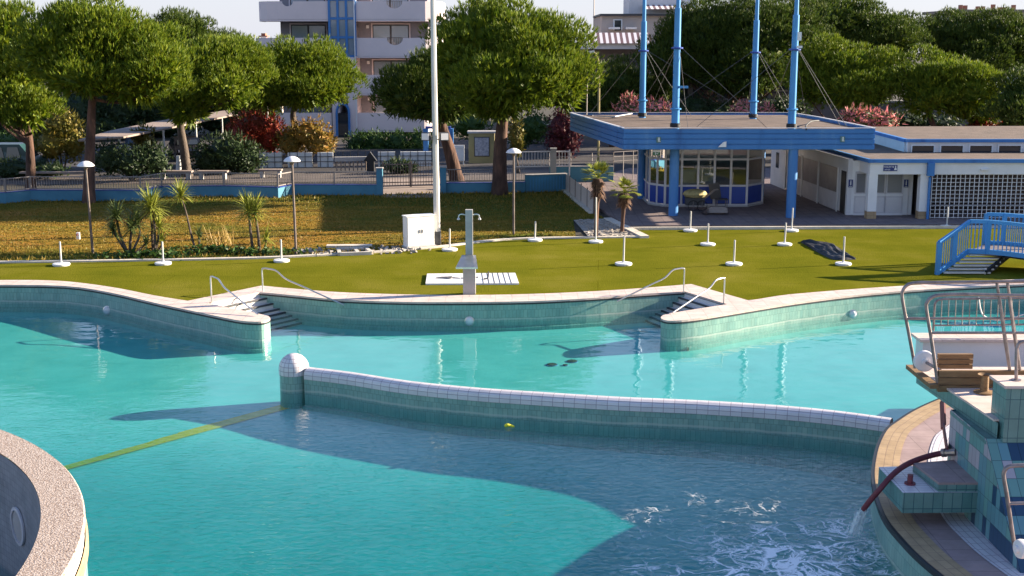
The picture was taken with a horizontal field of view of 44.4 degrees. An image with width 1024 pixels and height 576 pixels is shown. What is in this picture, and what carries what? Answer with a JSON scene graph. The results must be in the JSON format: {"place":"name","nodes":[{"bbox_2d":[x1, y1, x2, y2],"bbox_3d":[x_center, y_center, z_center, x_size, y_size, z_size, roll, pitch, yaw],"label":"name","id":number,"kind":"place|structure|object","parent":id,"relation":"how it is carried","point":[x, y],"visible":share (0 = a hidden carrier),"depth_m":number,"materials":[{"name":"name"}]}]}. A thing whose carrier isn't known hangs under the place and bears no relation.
{"place":"outdoors","nodes":[
{"label":"outdoors","id":0,"kind":"place"},
{"bbox_2d":[141,4,250,45],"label":"stone pine","id":1,"kind":"object","parent":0,"point":[197,23],"visible":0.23,"depth_m":89.10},
{"bbox_2d":[0,170,548,184],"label":"pavement","id":2,"kind":"structure","parent":0,"point":[427,174],"depth_m":71.69,"materials":[{"name":"grey concrete"}]},
{"bbox_2d":[0,142,47,176],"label":"parked car","id":3,"kind":"object","parent":2,"relation":"on","point":[14,149],"visible":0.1,"depth_m":71.50,"materials":[{"name":"teal paint"}]},
{"bbox_2d":[0,155,71,179],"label":"shrub","id":4,"kind":"object","parent":2,"relation":"on","point":[12,169],"visible":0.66,"depth_m":70.62,"materials":[{"name":"green plant"}]},
{"bbox_2d":[95,138,173,180],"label":"shrub","id":5,"kind":"object","parent":2,"relation":"on","point":[110,158],"visible":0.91,"depth_m":69.45,"materials":[{"name":"green plant"}]},
{"bbox_2d":[143,33,281,176],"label":"stone pine","id":6,"kind":"object","parent":2,"relation":"on","point":[229,74],"visible":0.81,"depth_m":69.82,"materials":[{"name":"green plant"}]},
{"bbox_2d":[189,128,271,173],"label":"shrub","id":7,"kind":"object","parent":2,"relation":"on","point":[232,155],"visible":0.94,"depth_m":73.25,"materials":[{"name":"green plant"}]},
{"bbox_2d":[380,155,419,173],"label":"shrub","id":8,"kind":"object","parent":2,"relation":"on","point":[393,168],"visible":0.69,"depth_m":73.75,"materials":[{"name":"green plant"}]},
{"bbox_2d":[507,116,526,172],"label":"shrub","id":9,"kind":"object","parent":2,"relation":"on","point":[515,134],"visible":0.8,"depth_m":73.52,"materials":[{"name":"green plant"}]},
{"bbox_2d":[0,191,603,260],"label":"lawn","id":10,"kind":"structure","parent":0,"point":[312,227],"depth_m":53.44,"materials":[{"name":"plant"}]},
{"bbox_2d":[77,161,94,252],"bbox_3d":[-15.422,-2.933,45.635,0.620,3.388,0.620,0,11,0],"label":"mushroom lamp","id":11,"kind":"object","parent":10,"relation":"on","point":[85,164],"visible":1,"depth_m":45.52,"materials":[{"name":"metal"}]},
{"bbox_2d":[0,0,201,203],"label":"stone pine","id":12,"kind":"object","parent":10,"relation":"on","point":[99,48],"visible":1,"depth_m":57.33,"materials":[{"name":"green plant"}]},
{"bbox_2d":[96,198,155,252],"bbox_3d":[-14.071,-2.310,45.657,2.366,2.224,1.694,-3,12,-16],"label":"yucca","id":13,"kind":"object","parent":10,"relation":"on","point":[133,224],"visible":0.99,"depth_m":45.66,"materials":[{"name":"green plant"}]},
{"bbox_2d":[81,248,215,260],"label":"plants","id":14,"kind":"object","parent":10,"relation":"on","point":[142,253],"visible":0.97,"depth_m":44.86,"materials":[{"name":"green plant"}]},
{"bbox_2d":[126,183,175,250],"bbox_3d":[-13.266,-2.618,46.002,1.822,2.675,1.819,8,13,34],"label":"yucca","id":15,"kind":"object","parent":10,"relation":"on","point":[151,201],"visible":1,"depth_m":46.03,"materials":[{"name":"green plant"}]},
{"bbox_2d":[165,176,195,245],"bbox_3d":[-12.353,-2.901,46.973,1.535,2.835,1.538,0,11,0],"label":"yucca","id":16,"kind":"object","parent":10,"relation":"on","point":[180,191],"visible":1,"depth_m":46.73,"materials":[{"name":"green plant"}]},
{"bbox_2d":[0,171,376,203],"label":"fence","id":17,"kind":"object","parent":10,"relation":"on","point":[104,194],"depth_m":62.42,"materials":[{"name":"blue paint"}]},
{"bbox_2d":[148,243,270,255],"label":"plants","id":18,"kind":"object","parent":10,"relation":"on","point":[221,247],"visible":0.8,"depth_m":45.87,"materials":[{"name":"green plant"}]},
{"bbox_2d":[232,188,271,250],"bbox_3d":[-9.602,-2.564,46.172,2.043,2.487,1.935,0,11,0],"label":"yucca","id":19,"kind":"object","parent":10,"relation":"on","point":[250,205],"visible":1,"depth_m":46.10,"materials":[{"name":"green plant"}]},
{"bbox_2d":[185,245,329,256],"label":"plants","id":20,"kind":"object","parent":10,"relation":"on","point":[256,250],"visible":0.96,"depth_m":45.52,"materials":[{"name":"green plant"}]},
{"bbox_2d":[284,156,299,254],"bbox_3d":[-7.891,-2.966,45.269,0.620,3.594,0.620,0,11,0],"label":"mushroom lamp","id":21,"kind":"object","parent":10,"relation":"on","point":[291,159],"visible":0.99,"depth_m":45.16,"materials":[{"name":"metal"}]},
{"bbox_2d":[401,213,435,247],"bbox_3d":[-3.501,-2.127,47.050,1.220,1.260,0.480,-6,13,-29],"label":"electrical cabinet","id":22,"kind":"object","parent":10,"relation":"on","point":[418,230],"visible":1,"depth_m":46.85,"materials":[{"name":"white metal"}]},
{"bbox_2d":[421,0,448,245],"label":"floodlight pole","id":23,"kind":"object","parent":10,"relation":"on","point":[426,136],"visible":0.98,"depth_m":46.69,"materials":[{"name":"metal"}]},
{"bbox_2d":[446,168,524,192],"bbox_3d":[-1.368,-5.494,64.240,4.127,1.250,0.270,-1,11,-6],"label":"fence","id":24,"kind":"object","parent":10,"relation":"on","point":[466,186],"depth_m":64.14,"materials":[{"name":"blue paint"}]},
{"bbox_2d":[417,0,609,194],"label":"stone pine","id":25,"kind":"object","parent":10,"relation":"on","point":[500,62],"visible":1,"depth_m":60.22,"materials":[{"name":"green plant"}]},
{"bbox_2d":[564,172,593,213],"bbox_3d":[3.219,-4.702,60.902,0.055,0.980,9.218,-1,11,-6],"label":"panel fence","id":26,"kind":"object","parent":10,"relation":"on","point":[578,191],"visible":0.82,"depth_m":60.43,"materials":[{"name":"metal"}]},
{"bbox_2d":[38,140,770,174],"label":"road","id":27,"kind":"structure","parent":0,"point":[587,147],"depth_m":83.50,"materials":[{"name":"grey asphalt"}]},
{"bbox_2d":[33,106,86,170],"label":"shrub","id":28,"kind":"object","parent":27,"relation":"on","point":[64,132],"visible":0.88,"depth_m":73.13,"materials":[{"name":"yellow plant"}]},
{"bbox_2d":[128,121,159,149],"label":"shrub","id":29,"kind":"object","parent":27,"relation":"on","point":[139,140],"visible":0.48,"depth_m":75.39,"materials":[{"name":"green plant"}]},
{"bbox_2d":[78,110,231,178],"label":"carport","id":30,"kind":"object","parent":27,"relation":"on","point":[125,132],"visible":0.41,"depth_m":77.72,"materials":[{"name":"metal"}]},
{"bbox_2d":[169,136,201,160],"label":"parked car","id":31,"kind":"object","parent":27,"relation":"on","point":[192,141],"visible":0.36,"depth_m":82.24,"materials":[{"name":"black paint"}]},
{"bbox_2d":[220,107,288,158],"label":"shrub","id":32,"kind":"object","parent":27,"relation":"on","point":[261,129],"visible":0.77,"depth_m":78.95,"materials":[{"name":"red plant"}]},
{"bbox_2d":[271,113,338,157],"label":"shrub","id":33,"kind":"object","parent":27,"relation":"on","point":[305,135],"visible":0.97,"depth_m":78.13,"materials":[{"name":"yellow plant"}]},
{"bbox_2d":[240,32,370,151],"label":"stone pine","id":34,"kind":"object","parent":27,"relation":"on","point":[315,73],"visible":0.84,"depth_m":77.15,"materials":[{"name":"green plant"}]},
{"bbox_2d":[259,151,432,167],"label":"front garden wall","id":35,"kind":"structure","parent":27,"relation":"on","point":[324,159],"depth_m":77.61,"materials":[{"name":"white paint"}]},
{"bbox_2d":[342,125,431,149],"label":"hedge","id":36,"kind":"object","parent":27,"relation":"on","point":[397,140],"visible":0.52,"depth_m":91.20,"materials":[{"name":"green plant"}]},
{"bbox_2d":[467,130,495,162],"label":"notice booth","id":37,"kind":"object","parent":27,"relation":"on","point":[481,146],"visible":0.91,"depth_m":80.00,"materials":[{"name":"green metal"}]},
{"bbox_2d":[446,110,550,149],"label":"shrub","id":38,"kind":"object","parent":27,"relation":"on","point":[534,128],"visible":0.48,"depth_m":88.94,"materials":[{"name":"green plant"}]},
{"bbox_2d":[543,107,583,157],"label":"shrub","id":39,"kind":"object","parent":27,"relation":"on","point":[563,136],"visible":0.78,"depth_m":83.28,"materials":[{"name":"red plant"}]},
{"bbox_2d":[565,52,684,146],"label":"stone pine","id":40,"kind":"object","parent":27,"relation":"on","point":[629,79],"visible":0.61,"depth_m":90.71,"materials":[{"name":"green plant"}]},
{"bbox_2d":[608,90,671,154],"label":"oleander","id":41,"kind":"object","parent":27,"relation":"on","point":[629,102],"visible":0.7,"depth_m":76.85,"materials":[{"name":"pink plant"}]},
{"bbox_2d":[630,0,840,106],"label":"stone pine","id":42,"kind":"object","parent":27,"relation":"on","point":[717,38],"visible":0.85,"depth_m":87.95,"materials":[{"name":"green plant"}]},
{"bbox_2d":[669,90,813,115],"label":"shrub","id":43,"kind":"object","parent":27,"relation":"on","point":[697,104],"visible":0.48,"depth_m":88.59,"materials":[{"name":"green plant"}]},
{"bbox_2d":[729,99,777,111],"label":"oleander","id":44,"kind":"object","parent":27,"relation":"on","point":[740,107],"visible":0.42,"depth_m":79.01,"materials":[{"name":"pink plant"}]},
{"bbox_2d":[774,31,909,123],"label":"stone pine","id":45,"kind":"object","parent":27,"relation":"on","point":[849,74],"visible":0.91,"depth_m":79.00,"materials":[{"name":"green plant"}]},
{"bbox_2d":[822,100,998,125],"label":"flowering bush","id":46,"kind":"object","parent":27,"relation":"on","point":[827,112],"depth_m":87.27,"materials":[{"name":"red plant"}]},
{"bbox_2d":[892,109,1000,125],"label":"shrub","id":47,"kind":"object","parent":27,"relation":"on","point":[911,120],"visible":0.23,"depth_m":82.78,"materials":[{"name":"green plant"}]},
{"bbox_2d":[885,42,1013,125],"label":"stone pine","id":48,"kind":"object","parent":27,"relation":"on","point":[956,87],"visible":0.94,"depth_m":77.22,"materials":[{"name":"green plant"}]},
{"bbox_2d":[382,161,432,186],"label":"barred gate","id":49,"kind":"structure","parent":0,"point":[410,164],"depth_m":66.50,"materials":[{"name":"metal"}]},
{"bbox_2d":[383,178,439,196],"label":"path","id":50,"kind":"structure","parent":0,"point":[393,190],"depth_m":66.60,"materials":[{"name":"concrete"}]},
{"bbox_2d":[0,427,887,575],"bbox_3d":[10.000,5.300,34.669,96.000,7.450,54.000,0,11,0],"label":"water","id":51,"kind":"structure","parent":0,"point":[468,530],"depth_m":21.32,"materials":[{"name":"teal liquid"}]},
{"bbox_2d":[621,495,898,575],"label":"foam","id":52,"kind":"object","parent":51,"relation":"on","point":[795,561],"visible":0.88,"depth_m":20.22,"materials":[{"name":"white"}]},
{"bbox_2d":[0,55,925,235],"bbox_3d":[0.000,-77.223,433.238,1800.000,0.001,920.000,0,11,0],"label":"ground","id":53,"kind":"structure","parent":0,"point":[579,231],"depth_m":69.34,"materials":[{"name":"soil"}]},
{"bbox_2d":[0,0,67,189],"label":"stone pine","id":54,"kind":"object","parent":53,"relation":"on","point":[23,99],"visible":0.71,"depth_m":61.61,"materials":[{"name":"green plant"}]},
{"bbox_2d":[41,87,151,140],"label":"evergreen tree","id":55,"kind":"object","parent":53,"relation":"on","point":[114,117],"visible":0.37,"depth_m":98.27,"materials":[{"name":"green plant"}]},
{"bbox_2d":[128,103,207,137],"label":"evergreen tree","id":56,"kind":"object","parent":53,"relation":"on","point":[152,116],"visible":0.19,"depth_m":100.93,"materials":[{"name":"green plant"}]},
{"bbox_2d":[188,106,236,135],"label":"evergreen tree","id":57,"kind":"object","parent":53,"relation":"on","point":[211,126],"visible":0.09,"depth_m":104.07,"materials":[{"name":"green plant"}]},
{"bbox_2d":[256,0,445,135],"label":"apartment building","id":58,"kind":"structure","parent":53,"relation":"on","point":[373,35],"depth_m":102.56,"materials":[{"name":"paint"}]},
{"bbox_2d":[289,23,327,37],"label":"window","id":59,"kind":"structure","parent":58,"relation":"in","point":[297,30],"depth_m":104.24,"materials":[{"name":"grey glass"}]},
{"bbox_2d":[372,59,408,74],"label":"window","id":60,"kind":"structure","parent":58,"relation":"in","point":[376,63],"depth_m":104.77,"materials":[{"name":"grey glass"}]},
{"bbox_2d":[371,23,410,44],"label":"window","id":61,"kind":"structure","parent":58,"relation":"in","point":[378,30],"depth_m":104.26,"materials":[{"name":"grey"}]},
{"bbox_2d":[368,45,474,180],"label":"stone pine","id":62,"kind":"object","parent":53,"relation":"on","point":[406,92],"visible":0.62,"depth_m":65.74,"materials":[{"name":"green plant"}]},
{"bbox_2d":[0,279,1023,323],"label":"pool coping","id":63,"kind":"object","parent":53,"relation":"on","point":[732,305],"visible":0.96,"depth_m":37.92,"materials":[{"name":"tile"}]},
{"bbox_2d":[0,286,1023,324],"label":"coping shadow gap","id":64,"kind":"object","parent":63,"relation":"attached to","point":[507,303],"visible":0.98,"depth_m":37.62,"materials":[{"name":"black"}]},
{"bbox_2d":[524,150,637,191],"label":"fence","id":65,"kind":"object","parent":53,"relation":"on","point":[549,181],"depth_m":68.46,"materials":[{"name":"blue paint"}]},
{"bbox_2d":[574,219,630,235],"bbox_3d":[3.831,-2.513,52.196,2.216,0.001,5.215,-1,11,-7],"label":"gravel bed","id":66,"kind":"object","parent":53,"relation":"on","point":[584,228],"visible":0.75,"depth_m":51.41,"materials":[{"name":"grey gravel"}]},
{"bbox_2d":[580,160,615,236],"bbox_3d":[3.376,-3.513,49.316,1.558,3.111,1.591,0,11,0],"label":"palm","id":67,"kind":"object","parent":66,"relation":"on","point":[597,185],"visible":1,"depth_m":49.06,"materials":[{"name":"green plant"}]},
{"bbox_2d":[610,175,640,231],"bbox_3d":[4.556,-3.376,50.614,1.411,2.348,1.420,0,11,0],"label":"palm","id":68,"kind":"object","parent":66,"relation":"on","point":[624,197],"visible":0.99,"depth_m":50.43,"materials":[{"name":"green plant"}]},
{"bbox_2d":[648,70,822,117],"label":"flowering bush","id":69,"kind":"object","parent":53,"relation":"on","point":[691,90],"depth_m":96.88,"materials":[{"name":"plant"}]},
{"bbox_2d":[788,0,936,63],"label":"stone pine","id":70,"kind":"object","parent":53,"relation":"on","point":[859,20],"visible":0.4,"depth_m":99.17,"materials":[{"name":"green plant"}]},
{"bbox_2d":[837,101,907,126],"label":"oleander","id":71,"kind":"object","parent":53,"relation":"on","point":[865,117],"visible":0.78,"depth_m":71.09,"materials":[{"name":"pink plant"}]},
{"bbox_2d":[770,126,1023,218],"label":"toilet building","id":72,"kind":"structure","parent":53,"relation":"on","point":[904,170],"depth_m":56.64,"materials":[{"name":"white paint"}]},
{"bbox_2d":[770,150,786,189],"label":"door","id":73,"kind":"structure","parent":72,"relation":"in","point":[778,157],"depth_m":65.84,"materials":[{"name":"white paint"}]},
{"bbox_2d":[853,171,866,212],"bbox_3d":[15.347,-4.204,55.230,0.495,1.867,0.063,0,11,0],"label":"door leaf","id":74,"kind":"structure","parent":72,"relation":"in","point":[860,177],"depth_m":55.20,"materials":[{"name":"metal"}]},
{"bbox_2d":[876,174,885,212],"bbox_3d":[16.031,-4.204,55.230,0.826,1.867,0.063,0,11,0],"label":"door leaf","id":75,"kind":"structure","parent":72,"relation":"in","point":[881,186],"depth_m":55.20,"materials":[{"name":"metal"}]},
{"bbox_2d":[884,174,903,212],"bbox_3d":[16.845,-4.204,55.230,0.755,1.867,0.063,0,11,0],"label":"door leaf","id":76,"kind":"structure","parent":72,"relation":"in","point":[894,182],"depth_m":55.20,"materials":[{"name":"metal"}]},
{"bbox_2d":[913,3,1023,74],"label":"stone pine","id":77,"kind":"object","parent":53,"relation":"on","point":[997,41],"visible":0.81,"depth_m":103.01,"materials":[{"name":"green plant"}]},
{"bbox_2d":[976,65,1023,125],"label":"stone pine","id":78,"kind":"object","parent":53,"relation":"on","point":[1009,109],"visible":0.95,"depth_m":74.32,"materials":[{"name":"green plant"}]},
{"bbox_2d":[0,312,1023,575],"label":"pool floor","id":79,"kind":"structure","parent":0,"point":[74,388],"depth_m":26.85,"materials":[{"name":"paint"}]},
{"bbox_2d":[0,430,88,575],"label":"round pool wall","id":80,"kind":"structure","parent":79,"relation":"on","point":[43,527],"depth_m":18.12,"materials":[{"name":"stone"}]},
{"bbox_2d":[64,405,287,468],"bbox_3d":[-7.602,3.392,28.082,6.179,0.380,0.680,-9,14,-39],"label":"lane marking","id":81,"kind":"object","parent":79,"relation":"on","point":[211,426],"visible":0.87,"depth_m":28.09,"materials":[{"name":"yellow paint"}]},
{"bbox_2d":[215,294,301,331],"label":"pool steps","id":82,"kind":"structure","parent":79,"relation":"on","point":[257,303],"depth_m":38.11,"materials":[{"name":"tile"}]},
{"bbox_2d":[0,287,1023,350],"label":"pool wall","id":83,"kind":"structure","parent":79,"relation":"on","point":[680,337],"depth_m":37.59,"materials":[{"name":"green tile"}]},
{"bbox_2d":[0,308,1023,353],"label":"pool ledge","id":84,"kind":"object","parent":79,"relation":"on","point":[269,349],"visible":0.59,"depth_m":37.55,"materials":[{"name":"green tile"}]},
{"bbox_2d":[279,353,892,486],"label":"dividing wall","id":85,"kind":"structure","parent":79,"relation":"on","point":[836,444],"depth_m":27.26,"materials":[{"name":"green tile"}]},
{"bbox_2d":[645,294,719,327],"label":"pool steps","id":86,"kind":"structure","parent":79,"relation":"on","point":[696,303],"depth_m":38.31,"materials":[{"name":"tile"}]},
{"bbox_2d":[866,487,931,575],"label":"island wall","id":87,"kind":"structure","parent":79,"relation":"on","point":[901,560],"depth_m":20.23,"materials":[{"name":"green tile"}]},
{"bbox_2d":[871,399,942,575],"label":"island trim","id":88,"kind":"structure","parent":87,"relation":"attached to","point":[914,555],"depth_m":20.16,"materials":[{"name":"beige"}]},
{"bbox_2d":[0,228,1023,300],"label":"turf deck","id":89,"kind":"structure","parent":0,"point":[769,267],"depth_m":43.05,"materials":[{"name":"green plant"}]},
{"bbox_2d":[0,235,638,262],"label":"kerb","id":90,"kind":"structure","parent":89,"relation":"on","point":[284,256],"depth_m":44.92,"materials":[{"name":"concrete"}]},
{"bbox_2d":[456,209,480,294],"bbox_3d":[-1.317,-1.056,38.098,0.760,2.605,0.700,0,11,0],"label":"shower","id":91,"kind":"object","parent":89,"relation":"on","point":[467,263],"visible":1,"depth_m":38.18,"materials":[{"name":"grey concrete"}]},
{"bbox_2d":[426,273,518,284],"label":"shower slab","id":92,"kind":"structure","parent":89,"relation":"on","point":[499,279],"depth_m":40.60,"materials":[{"name":"white paint"}]},
{"bbox_2d":[628,225,1023,229],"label":"patio edge","id":93,"kind":"object","parent":89,"relation":"on","point":[805,227],"visible":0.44,"depth_m":51.85,"materials":[{"name":"concrete"}]},
{"bbox_2d":[801,239,855,259],"bbox_3d":[11.732,-1.508,46.606,1.136,0.192,4.418,0,11,0],"label":"plastic sheet","id":94,"kind":"object","parent":89,"relation":"on","point":[830,250],"visible":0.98,"depth_m":46.11,"materials":[{"name":"plastic"}]},
{"bbox_2d":[935,212,1023,274],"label":"footbridge","id":95,"kind":"object","parent":89,"relation":"on","point":[1002,250],"visible":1,"depth_m":42.09,"materials":[{"name":"blue paint"}]},
{"bbox_2d":[0,0,1023,52],"label":"sky","id":96,"kind":"structure","parent":0,"point":[241,15],"materials":[{"name":"white"}]},
{"bbox_2d":[573,0,693,111],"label":"terraced building","id":97,"kind":"structure","parent":0,"point":[617,34],"depth_m":113.43,"materials":[{"name":"white paint"}]},
{"bbox_2d":[683,189,718,210],"bbox_3d":[8.545,-4.018,56.925,1.614,0.968,1.092,0,11,0],"label":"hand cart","id":98,"kind":"object","parent":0,"point":[695,196],"visible":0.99,"depth_m":56.67,"materials":[{"name":"green"}]},
{"bbox_2d":[578,168,1023,226],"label":"patio","id":99,"kind":"structure","parent":0,"point":[770,210],"depth_m":55.57,"materials":[{"name":"grey concrete"}]},
{"bbox_2d":[635,150,764,206],"bbox_3d":[9.382,-5.865,61.091,6.323,2.990,6.908,0,11,0],"label":"ticket kiosk","id":100,"kind":"object","parent":99,"relation":"on","point":[738,175],"visible":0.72,"depth_m":58.49,"materials":[{"name":"blue paint"}]},
{"bbox_2d":[693,164,713,184],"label":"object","id":101,"kind":"object","parent":100,"relation":"on","point":[705,174],"visible":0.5,"depth_m":58.82,"materials":[{"name":"metal"}]},
{"bbox_2d":[748,158,762,183],"bbox_3d":[11.350,-5.452,58.492,0.012,1.140,1.330,9,14,38],"label":"window","id":102,"kind":"structure","parent":100,"relation":"in","point":[755,166],"depth_m":58.49,"materials":[{"name":"glass"}]},
{"bbox_2d":[569,0,874,217],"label":"entrance canopy","id":103,"kind":"object","parent":99,"relation":"on","point":[675,131],"visible":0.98,"depth_m":54.45,"materials":[{"name":"metal"}]},
{"bbox_2d":[875,407,1009,575],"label":"island deck","id":104,"kind":"structure","parent":0,"point":[943,535],"depth_m":20.00,"materials":[{"name":"white tile"}]},
{"bbox_2d":[875,399,972,575],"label":"island coping","id":105,"kind":"object","parent":104,"relation":"on","point":[916,537],"visible":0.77,"depth_m":20.74,"materials":[{"name":"beige tile"}]},
{"bbox_2d":[878,280,1023,572],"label":"diving tower","id":106,"kind":"structure","parent":104,"relation":"on","point":[977,480],"depth_m":20.01,"materials":[{"name":"tile"}]},
{"bbox_2d":[861,401,955,511],"bbox_3d":[7.210,2.904,21.527,1.067,1.226,3.406,9,14,38],"label":"pipe","id":107,"kind":"object","parent":106,"relation":"on","point":[944,452],"visible":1,"depth_m":20.88,"materials":[{"name":"metal"}]},
{"bbox_2d":[911,297,1023,366],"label":"side block","id":108,"kind":"structure","parent":104,"relation":"on","point":[987,350],"depth_m":28.83,"materials":[{"name":"white paint"}]},
{"bbox_2d":[928,424,1023,575],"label":"island tiles","id":109,"kind":"object","parent":104,"relation":"on","point":[965,529],"visible":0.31,"depth_m":19.64,"materials":[{"name":"white tile"}]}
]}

